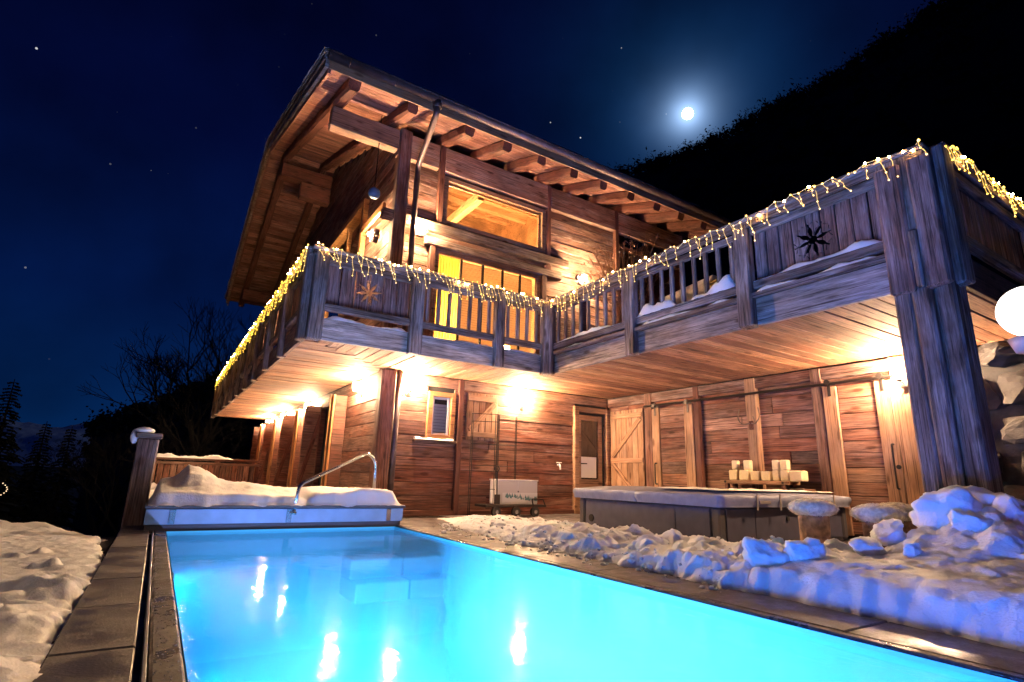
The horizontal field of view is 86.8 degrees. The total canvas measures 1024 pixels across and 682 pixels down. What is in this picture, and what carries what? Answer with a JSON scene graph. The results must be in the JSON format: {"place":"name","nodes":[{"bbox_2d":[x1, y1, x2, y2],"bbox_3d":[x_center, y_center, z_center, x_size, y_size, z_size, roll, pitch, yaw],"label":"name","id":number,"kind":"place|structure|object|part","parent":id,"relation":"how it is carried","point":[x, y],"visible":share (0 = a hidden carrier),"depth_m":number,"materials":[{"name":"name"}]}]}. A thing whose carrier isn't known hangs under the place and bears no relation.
{"place":"outdoors","nodes":[
{"label":"outdoors","id":0,"kind":"place"},
{"bbox_2d":[0,466,79,530],"bbox_3d":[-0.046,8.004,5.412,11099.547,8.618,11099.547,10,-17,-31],"label":"ground","id":1,"kind":"structure","parent":0,"point":[21,472],"depth_m":248.12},
{"bbox_2d":[0,379,33,522],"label":"spruce tree","id":2,"kind":"object","parent":1,"relation":"on","point":[9,510],"visible":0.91,"depth_m":30.82,"materials":[{"name":"black plant"}]},
{"bbox_2d":[9,421,53,522],"bbox_3d":[-31.094,10.213,34.590,4.433,10.152,4.422,10,-17,-31],"label":"spruce tree","id":3,"kind":"object","parent":1,"relation":"on","point":[32,493],"visible":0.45,"depth_m":34.79,"materials":[{"name":"black plant"}]},
{"bbox_2d":[23,426,80,530],"bbox_3d":[-27.910,9.950,33.023,3.834,9.425,3.644,10,-17,-31],"label":"spruce tree","id":4,"kind":"object","parent":1,"relation":"on","point":[54,503],"visible":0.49,"depth_m":33.04,"materials":[{"name":"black plant"}]},
{"bbox_2d":[105,430,165,536],"bbox_3d":[-26.930,11.783,40.362,6.139,10.521,6.268,10,-17,-31],"label":"spruce tree","id":5,"kind":"object","parent":1,"relation":"on","point":[119,514],"visible":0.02,"depth_m":39.41,"materials":[{"name":"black plant"}]},
{"bbox_2d":[77,296,261,470],"bbox_3d":[-18.296,4.761,28.772,11.031,15.875,7.421,5,-14,-12],"label":"bare tree","id":6,"kind":"object","parent":1,"relation":"on","point":[157,359],"visible":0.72,"depth_m":30.18,"materials":[{"name":"black plant"}]},
{"bbox_2d":[162,412,206,476],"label":"spruce tree","id":7,"kind":"object","parent":1,"relation":"on","point":[185,436],"visible":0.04,"depth_m":40.59,"materials":[{"name":"black plant"}]},
{"bbox_2d":[118,405,254,478],"bbox_3d":[-14.962,7.400,26.360,4.906,7.923,7.120,-4,-15,21],"label":"bush","id":8,"kind":"object","parent":1,"relation":"on","point":[195,442],"visible":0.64,"depth_m":25.80,"materials":[{"name":"black plant"}]},
{"bbox_2d":[142,330,264,461],"bbox_3d":[-14.482,6.686,28.936,7.213,11.908,13.734,3,-14,-6],"label":"bare tree","id":9,"kind":"object","parent":1,"relation":"on","point":[234,434],"visible":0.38,"depth_m":26.35,"materials":[{"name":"black plant"}]},
{"bbox_2d":[209,417,251,481],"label":"spruce tree","id":10,"kind":"object","parent":1,"relation":"on","point":[242,452],"visible":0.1,"depth_m":40.35,"materials":[{"name":"black plant"}]},
{"bbox_2d":[0,416,89,466],"bbox_3d":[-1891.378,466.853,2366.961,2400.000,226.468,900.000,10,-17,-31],"label":"mountain","id":11,"kind":"structure","parent":0,"point":[26,433],"depth_m":2124.89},
{"bbox_2d":[51,537,114,643],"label":"lawn","id":12,"kind":"structure","parent":0,"point":[106,544],"depth_m":5.04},
{"bbox_2d":[0,520,91,536],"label":"snow","id":13,"kind":"structure","parent":12,"relation":"on","point":[8,529],"depth_m":5.88,"materials":[{"name":"white snow"}]},
{"bbox_2d":[0,535,105,681],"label":"snow","id":14,"kind":"structure","parent":12,"relation":"on","point":[45,582],"depth_m":2.69,"materials":[{"name":"white snow"}]},
{"bbox_2d":[32,525,148,681],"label":"path","id":15,"kind":"structure","parent":0,"point":[95,640],"depth_m":2.28,"materials":[{"name":"stone"}]},
{"bbox_2d":[0,0,944,426],"label":"sky","id":16,"kind":"structure","parent":0,"point":[134,134],"materials":[{"name":"blue"}]},
{"bbox_2d":[682,108,692,119],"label":"moon","id":17,"kind":"object","parent":16,"relation":"in","point":[687,113],"visible":1,"depth_m":526.44,"materials":[{"name":"white"}]},
{"bbox_2d":[117,516,852,681],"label":"terrace","id":18,"kind":"structure","parent":0,"point":[136,663],"depth_m":2.71,"materials":[{"name":"stone"}]},
{"bbox_2d":[120,427,162,528],"bbox_3d":[-4.390,1.618,6.369,0.324,1.200,0.240,10,-17,-31],"label":"gate post","id":19,"kind":"object","parent":18,"relation":"on","point":[142,472],"visible":0.94,"depth_m":6.32,"materials":[{"name":"brown wood"}]},
{"bbox_2d":[139,530,153,681],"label":"channel strip","id":20,"kind":"object","parent":18,"relation":"on","point":[142,673],"visible":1,"depth_m":2.31,"materials":[{"name":"grey metal"}]},
{"bbox_2d":[149,482,156,497],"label":"snow","id":21,"kind":"structure","parent":18,"relation":"on","point":[153,486],"depth_m":12.34,"materials":[{"name":"white snow"}]},
{"bbox_2d":[146,531,185,681],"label":"coping","id":22,"kind":"object","parent":18,"relation":"on","point":[164,659],"visible":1,"depth_m":2.31,"materials":[{"name":"stone"}]},
{"bbox_2d":[152,453,259,483],"bbox_3d":[-9.230,4.032,16.594,3.220,1.083,0.200,10,-17,-31],"label":"board fence","id":23,"kind":"object","parent":18,"relation":"on","point":[214,468],"visible":0.6,"depth_m":16.65,"materials":[{"name":"brown wood"}]},
{"bbox_2d":[143,499,405,532],"bbox_3d":[-3.048,2.247,7.053,2.920,0.285,1.480,10,-17,-31],"label":"pool cover box","id":24,"kind":"object","parent":18,"relation":"on","point":[202,518],"visible":0.89,"depth_m":6.36,"materials":[{"name":"grey"}]},
{"bbox_2d":[148,465,404,506],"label":"snow","id":25,"kind":"structure","parent":24,"relation":"on","point":[189,485],"depth_m":6.62,"materials":[{"name":"white snow"}]},
{"bbox_2d":[290,453,376,514],"bbox_3d":[-2.251,1.819,7.004,0.080,0.782,1.210,-10,-18,39],"label":"handrail","id":26,"kind":"object","parent":24,"relation":"on","point":[301,484],"visible":0.97,"depth_m":6.98,"materials":[{"name":"silver metal"}]},
{"bbox_2d":[166,526,1016,681],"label":"pool","id":27,"kind":"structure","parent":18,"relation":"in","point":[245,593],"depth_m":4.80,"materials":[{"name":"blue liquid"}]},
{"bbox_2d":[186,528,458,681],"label":"pool water","id":28,"kind":"structure","parent":27,"relation":"in","point":[412,647],"depth_m":5.88,"materials":[{"name":"blue liquid"}]},
{"bbox_2d":[210,47,1023,538],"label":"chalet","id":29,"kind":"object","parent":18,"relation":"on","point":[658,397],"visible":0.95,"depth_m":9.12,"materials":[{"name":"brown wood"}]},
{"bbox_2d":[215,244,308,389],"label":"fairy lights","id":30,"kind":"object","parent":29,"relation":"attached to","point":[252,331],"visible":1,"depth_m":10.05,"materials":[{"name":"beige"}]},
{"bbox_2d":[312,402,329,485],"bbox_3d":[-3.874,2.329,11.383,0.100,2.140,1.650,10,-17,-31],"label":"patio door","id":31,"kind":"structure","parent":29,"relation":"in","point":[324,406],"depth_m":12.02,"materials":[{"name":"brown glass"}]},
{"bbox_2d":[324,199,369,318],"bbox_3d":[-4.370,-1.469,13.376,0.145,2.550,4.330,10,-17,-31],"label":"window","id":32,"kind":"structure","parent":29,"relation":"in","point":[350,238],"depth_m":12.59,"materials":[{"name":"brown wood"}]},
{"bbox_2d":[353,382,362,396],"bbox_3d":[-2.861,0.899,10.036,0.188,0.250,0.120,10,-17,-31],"label":"wall lamp","id":33,"kind":"object","parent":29,"relation":"attached to","point":[356,386],"visible":1,"depth_m":9.99,"materials":[{"name":"grey metal"}]},
{"bbox_2d":[368,228,379,242],"bbox_3d":[-2.761,-2.103,10.741,0.209,0.288,0.288,10,-17,-31],"label":"sunburst lamp","id":34,"kind":"object","parent":29,"relation":"attached to","point":[375,232],"visible":1,"depth_m":10.69,"materials":[{"name":"grey metal"}]},
{"bbox_2d":[368,116,381,198],"bbox_3d":[-2.437,-3.372,9.848,0.209,1.680,0.220,10,-17,-31],"label":"hanging lantern","id":35,"kind":"object","parent":29,"relation":"hanging from","point":[374,192],"visible":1,"depth_m":9.61,"materials":[{"name":"grey metal"}]},
{"bbox_2d":[405,381,414,395],"bbox_3d":[-1.753,0.815,9.326,0.117,0.250,0.190,10,-17,-31],"label":"wall lamp","id":36,"kind":"object","parent":29,"relation":"attached to","point":[410,388],"visible":1,"depth_m":9.28,"materials":[{"name":"grey metal"}]},
{"bbox_2d":[415,221,427,237],"bbox_3d":[-1.689,-2.078,10.019,0.288,0.288,0.209,10,-17,-31],"label":"sunburst lamp","id":37,"kind":"object","parent":29,"relation":"attached to","point":[421,230],"visible":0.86,"depth_m":10.01,"materials":[{"name":"white glass"}]},
{"bbox_2d":[318,242,544,316],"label":"fairy lights","id":38,"kind":"object","parent":29,"relation":"attached to","point":[435,275],"visible":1,"depth_m":8.32,"materials":[{"name":"beige"}]},
{"bbox_2d":[412,391,455,443],"bbox_3d":[-1.344,1.340,9.547,0.800,0.895,0.155,10,-17,-31],"label":"window","id":39,"kind":"structure","parent":29,"relation":"in","point":[446,418],"depth_m":9.60,"materials":[{"name":"brown wood"}]},
{"bbox_2d":[430,247,540,353],"bbox_3d":[-0.505,-0.451,10.617,2.430,2.310,0.213,10,-17,-31],"label":"balcony window","id":40,"kind":"structure","parent":29,"relation":"in","point":[449,266],"depth_m":10.67,"materials":[{"name":"yellow glass"}]},
{"bbox_2d":[442,176,545,253],"bbox_3d":[-0.332,-2.545,11.153,2.440,1.020,0.135,10,-17,-31],"label":"window","id":41,"kind":"structure","parent":29,"relation":"in","point":[540,213],"depth_m":11.16,"materials":[{"name":"brown wood"}]},
{"bbox_2d":[519,396,527,409],"bbox_3d":[0.235,1.212,10.536,0.117,0.250,0.190,10,-17,-31],"label":"wall lamp","id":42,"kind":"object","parent":29,"relation":"attached to","point":[523,404],"visible":1,"depth_m":10.49,"materials":[{"name":"white glass"}]},
{"bbox_2d":[575,272,587,285],"bbox_3d":[1.560,-1.379,11.985,0.288,0.288,0.209,10,-17,-31],"label":"sunburst lamp","id":43,"kind":"object","parent":29,"relation":"attached to","point":[580,282],"visible":0.94,"depth_m":11.97,"materials":[{"name":"white glass"}]},
{"bbox_2d":[572,406,610,513],"bbox_3d":[1.655,2.467,11.268,0.970,2.140,0.126,10,-17,-31],"label":"glazed door","id":44,"kind":"structure","parent":29,"relation":"in","point":[587,430],"depth_m":11.33,"materials":[{"name":"brown wood"}]},
{"bbox_2d":[576,279,638,348],"bbox_3d":[1.502,-0.352,8.802,0.170,1.384,1.419,10,-17,-31],"label":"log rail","id":45,"kind":"object","parent":29,"relation":"on","point":[584,315],"visible":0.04,"depth_m":9.22,"materials":[{"name":"brown wood"}]},
{"bbox_2d":[576,232,674,335],"bbox_3d":[2.265,-0.661,10.128,1.718,2.680,1.631,10,-17,-31],"label":"potted shrub","id":46,"kind":"object","parent":29,"relation":"on","point":[619,294],"visible":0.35,"depth_m":10.15,"materials":[{"name":"brown plant"}]},
{"bbox_2d":[610,408,645,485],"bbox_3d":[2.349,2.435,11.040,0.074,2.054,0.945,10,-17,-31],"label":"barn door","id":47,"kind":"structure","parent":29,"relation":"in","point":[628,466],"depth_m":11.05,"materials":[{"name":"brown wood"}]},
{"bbox_2d":[650,399,697,486],"bbox_3d":[2.974,2.172,10.001,0.147,2.112,0.992,10,-17,-31],"label":"sliding door","id":48,"kind":"structure","parent":29,"relation":"in","point":[673,432],"depth_m":10.05,"materials":[{"name":"brown wood"}]},
{"bbox_2d":[549,139,927,311],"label":"fairy lights","id":49,"kind":"object","parent":29,"relation":"attached to","point":[877,159],"visible":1,"depth_m":6.24,"materials":[{"name":"beige"}]},
{"bbox_2d":[737,407,759,429],"bbox_3d":[3.837,1.258,8.762,0.109,0.342,0.404,10,-17,-31],"label":"antler hook","id":50,"kind":"object","parent":29,"relation":"attached to","point":[751,424],"visible":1,"depth_m":8.76,"materials":[{"name":"brown"}]},
{"bbox_2d":[821,373,907,535],"bbox_3d":[4.739,1.534,7.310,0.147,2.132,0.893,10,-17,-31],"label":"sliding door","id":51,"kind":"structure","parent":29,"relation":"in","point":[866,461],"depth_m":7.33,"materials":[{"name":"brown wood"}]},
{"bbox_2d":[892,366,907,387],"bbox_3d":[4.989,0.462,6.962,0.188,0.250,0.120,10,-17,-31],"label":"wall lamp","id":52,"kind":"object","parent":29,"relation":"attached to","point":[898,374],"visible":0.93,"depth_m":6.93,"materials":[{"name":"grey metal"}]},
{"bbox_2d":[945,145,1023,216],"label":"fairy lights","id":53,"kind":"object","parent":29,"relation":"attached to","point":[980,174],"visible":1,"depth_m":5.22,"materials":[{"name":"beige"}]},
{"bbox_2d":[396,525,1023,681],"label":"coping","id":54,"kind":"object","parent":18,"relation":"on","point":[949,661],"visible":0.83,"depth_m":2.69,"materials":[{"name":"stone"}]},
{"bbox_2d":[573,486,851,541],"bbox_3d":[2.732,2.365,7.567,2.781,0.645,2.525,10,-17,-31],"label":"hot tub","id":55,"kind":"object","parent":18,"relation":"on","point":[732,515],"visible":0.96,"depth_m":6.51,"materials":[{"name":"grey"}]},
{"bbox_2d":[720,480,799,489],"bbox_3d":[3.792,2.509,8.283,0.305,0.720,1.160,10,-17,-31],"label":"tray","id":56,"kind":"object","parent":55,"relation":"on","point":[785,484],"depth_m":8.19,"materials":[{"name":"brown wood"}]},
{"bbox_2d":[729,470,739,479],"bbox_3d":[3.586,2.144,8.696,0.138,0.174,0.152,10,-17,-31],"label":"candle","id":57,"kind":"object","parent":56,"relation":"on","point":[733,474],"visible":0.84,"depth_m":8.64,"materials":[{"name":"beige wax"}]},
{"bbox_2d":[732,459,739,469],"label":"candle","id":58,"kind":"object","parent":57,"relation":"on","point":[735,464],"visible":0.97,"depth_m":8.68,"materials":[{"name":"beige wax"}]},
{"bbox_2d":[739,470,753,480],"bbox_3d":[3.693,2.106,8.531,0.154,0.174,0.172,10,-17,-31],"label":"candle","id":59,"kind":"object","parent":56,"relation":"on","point":[744,474],"visible":0.88,"depth_m":8.47,"materials":[{"name":"beige wax"}]},
{"bbox_2d":[743,459,752,469],"bbox_3d":[3.720,1.948,8.536,0.102,0.169,0.112,10,-17,-31],"label":"candle","id":60,"kind":"object","parent":59,"relation":"on","point":[747,464],"visible":0.98,"depth_m":8.50,"materials":[{"name":"beige wax"}]},
{"bbox_2d":[750,470,761,480],"bbox_3d":[3.791,2.079,8.382,0.134,0.160,0.147,10,-17,-31],"label":"candle","id":61,"kind":"object","parent":56,"relation":"on","point":[756,475],"visible":0.87,"depth_m":8.33,"materials":[{"name":"beige wax"}]},
{"bbox_2d":[761,470,773,480],"bbox_3d":[3.887,2.044,8.234,0.139,0.159,0.152,10,-17,-31],"label":"candle","id":62,"kind":"object","parent":56,"relation":"on","point":[767,475],"visible":0.87,"depth_m":8.18,"materials":[{"name":"beige wax"}]},
{"bbox_2d":[772,470,780,480],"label":"candle","id":63,"kind":"object","parent":56,"relation":"on","point":[776,475],"visible":0.82,"depth_m":8.06,"materials":[{"name":"beige wax"}]},
{"bbox_2d":[772,460,780,469],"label":"candle","id":64,"kind":"object","parent":63,"relation":"on","point":[775,464],"visible":0.88,"depth_m":8.10,"materials":[{"name":"beige wax"}]},
{"bbox_2d":[780,470,789,480],"bbox_3d":[4.046,1.980,7.995,0.110,0.174,0.121,10,-17,-31],"label":"candle","id":65,"kind":"object","parent":56,"relation":"on","point":[785,476],"visible":0.79,"depth_m":7.96,"materials":[{"name":"beige wax"}]},
{"bbox_2d":[780,459,790,469],"bbox_3d":[4.051,1.831,8.032,0.101,0.170,0.112,10,-17,-31],"label":"candle","id":66,"kind":"object","parent":65,"relation":"on","point":[784,464],"visible":0.98,"depth_m":7.99,"materials":[{"name":"beige wax"}]},
{"bbox_2d":[789,471,808,481],"bbox_3d":[4.148,1.947,7.837,0.174,0.170,0.192,10,-17,-31],"label":"candle","id":67,"kind":"object","parent":56,"relation":"on","point":[799,476],"visible":1,"depth_m":7.77,"materials":[{"name":"beige wax"}]},
{"bbox_2d":[790,488,815,492],"bbox_3d":[4.149,2.404,7.664,0.315,0.610,0.200,10,-17,-31],"label":"plinth box","id":68,"kind":"object","parent":18,"relation":"on","point":[812,490],"visible":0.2,"depth_m":7.67,"materials":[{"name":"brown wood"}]},
{"bbox_2d":[977,341,1023,500],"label":"stone wall","id":69,"kind":"structure","parent":18,"relation":"on","point":[1002,365],"depth_m":6.22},
{"bbox_2d":[995,285,1023,353],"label":"globe lamp","id":70,"kind":"object","parent":69,"relation":"on","point":[1009,312],"visible":1,"depth_m":3.29,"materials":[{"name":"white glass"}]},
{"bbox_2d":[71,0,1023,537],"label":"hill","id":71,"kind":"structure","parent":0,"point":[961,128],"depth_m":66.87,"materials":[{"name":"black plant"}]},
{"bbox_2d":[66,0,1023,535],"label":"forest","id":72,"kind":"object","parent":71,"relation":"on","point":[128,418],"visible":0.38,"depth_m":74.14,"materials":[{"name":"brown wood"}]},
{"bbox_2d":[665,275,716,321],"bbox_3d":[2.659,-0.348,8.268,0.432,1.184,1.065,10,-17,-31],"label":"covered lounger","id":73,"kind":"object","parent":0,"point":[689,290],"visible":0.08,"depth_m":8.20,"materials":[{"name":"fabric"}]},
{"bbox_2d":[400,514,1023,674],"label":"pavement","id":74,"kind":"structure","parent":0,"point":[975,652],"depth_m":2.96,"materials":[{"name":"stone"}]},
{"bbox_2d":[467,413,516,515],"bbox_3d":[-0.306,2.189,9.630,0.902,1.761,0.157,8,-16,-24],"label":"metal trellis","id":75,"kind":"object","parent":74,"relation":"on","point":[497,444],"visible":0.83,"depth_m":9.65,"materials":[{"name":"grey metal"}]},
{"bbox_2d":[475,498,545,516],"bbox_3d":[-0.008,2.925,9.551,1.250,0.310,0.430,10,-17,-31],"label":"hand cart","id":76,"kind":"object","parent":74,"relation":"on","point":[516,510],"visible":0.94,"depth_m":9.37,"materials":[{"name":"grey metal"}]},
{"bbox_2d":[494,466,499,503],"bbox_3d":[-0.261,2.479,9.347,0.133,0.643,0.091,10,-17,-31],"label":"shovel","id":77,"kind":"object","parent":76,"relation":"on","point":[496,498],"visible":1,"depth_m":9.29,"materials":[{"name":"grey metal"}]},
{"bbox_2d":[489,479,537,503],"bbox_3d":[0.035,2.700,9.704,0.870,0.423,0.290,10,-17,-31],"label":"painted chest","id":78,"kind":"object","parent":76,"relation":"on","point":[511,491],"visible":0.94,"depth_m":9.57,"materials":[{"name":"white paint"}]},
{"bbox_3d":[-0.068,2.651,9.490,0.400,0.360,0.008,10,-17,-31],"label":"door","id":79,"kind":"part","parent":78,"relation":"part of","materials":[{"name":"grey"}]},
{"bbox_3d":[0.286,2.717,9.707,0.400,0.360,0.008,10,-17,-31],"label":"door","id":80,"kind":"part","parent":78,"relation":"part of","materials":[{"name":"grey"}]},
{"bbox_2d":[432,506,1023,651],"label":"snow","id":81,"kind":"structure","parent":74,"relation":"on","point":[967,584],"depth_m":3.17,"materials":[{"name":"white snow"}]},
{"bbox_2d":[742,537,789,567],"bbox_3d":[1.707,1.430,3.614,0.313,0.222,0.239,-3,-15,19],"label":"snow block","id":82,"kind":"object","parent":81,"relation":"on","point":[762,552],"depth_m":3.56,"materials":[{"name":"white snow"}]},
{"bbox_2d":[782,537,826,560],"bbox_3d":[1.893,1.389,3.499,0.228,0.236,0.207,3,-14,-4],"label":"snow block","id":83,"kind":"object","parent":81,"relation":"on","point":[809,548],"depth_m":3.45,"materials":[{"name":"white snow"}]},
{"bbox_2d":[786,497,839,542],"bbox_3d":[2.613,1.619,4.668,0.414,0.523,0.420,10,-17,-31],"label":"log stool","id":84,"kind":"object","parent":81,"relation":"on","point":[813,514],"visible":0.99,"depth_m":4.58,"materials":[{"name":"brown wood"}]},
{"bbox_2d":[848,536,886,555],"bbox_3d":[2.342,1.368,3.563,0.283,0.151,0.203,10,-17,-31],"label":"snow block","id":85,"kind":"object","parent":81,"relation":"on","point":[862,545],"depth_m":3.50,"materials":[{"name":"white snow"}]},
{"bbox_2d":[849,503,908,547],"bbox_3d":[2.942,1.561,4.320,0.424,0.524,0.422,10,-17,-31],"label":"log stool","id":86,"kind":"object","parent":81,"relation":"on","point":[869,515],"visible":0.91,"depth_m":4.26,"materials":[{"name":"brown wood"}]},
{"bbox_2d":[870,518,906,545],"bbox_3d":[2.637,1.352,3.801,0.206,0.211,0.276,-6,-16,27],"label":"snow block","id":87,"kind":"object","parent":81,"relation":"on","point":[887,532],"depth_m":3.73,"materials":[{"name":"white snow"}]},
{"bbox_2d":[879,502,915,533],"bbox_3d":[3.195,1.598,4.474,0.421,0.523,0.420,10,-17,-31],"label":"log stool","id":88,"kind":"object","parent":81,"relation":"on","point":[907,523],"visible":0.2,"depth_m":4.38,"materials":[{"name":"brown wood"}]},
{"bbox_2d":[903,542,922,557],"bbox_3d":[2.470,1.305,3.337,0.096,0.127,0.142,-12,-20,43],"label":"snow block","id":89,"kind":"object","parent":81,"relation":"on","point":[912,549],"depth_m":3.31,"materials":[{"name":"white snow"}]},
{"bbox_2d":[909,487,982,528],"bbox_3d":[3.001,1.198,3.739,0.347,0.374,0.498,10,-17,-31],"label":"snow block","id":90,"kind":"object","parent":81,"relation":"on","point":[933,508],"depth_m":3.65,"materials":[{"name":"white snow"}]},
{"bbox_2d":[947,509,993,531],"bbox_3d":[2.958,1.237,3.467,0.301,0.302,0.317,10,-17,-31],"label":"snow block","id":91,"kind":"object","parent":81,"relation":"on","point":[960,520],"depth_m":3.42,"materials":[{"name":"white snow"}]},
{"bbox_2d":[939,485,1023,508],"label":"snow block","id":92,"kind":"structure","parent":81,"relation":"on","point":[984,497],"depth_m":3.71,"materials":[{"name":"white snow"}]},
{"bbox_2d":[992,493,1023,526],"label":"snow block","id":93,"kind":"object","parent":81,"relation":"on","point":[1009,508],"depth_m":3.49,"materials":[{"name":"white snow"}]},
{"bbox_2d":[709,279,732,311],"bbox_3d":[2.948,-0.380,7.612,0.340,0.940,0.260,10,-17,-31],"label":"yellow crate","id":94,"kind":"object","parent":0,"point":[711,282],"visible":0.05,"depth_m":7.63,"materials":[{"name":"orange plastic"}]}
]}

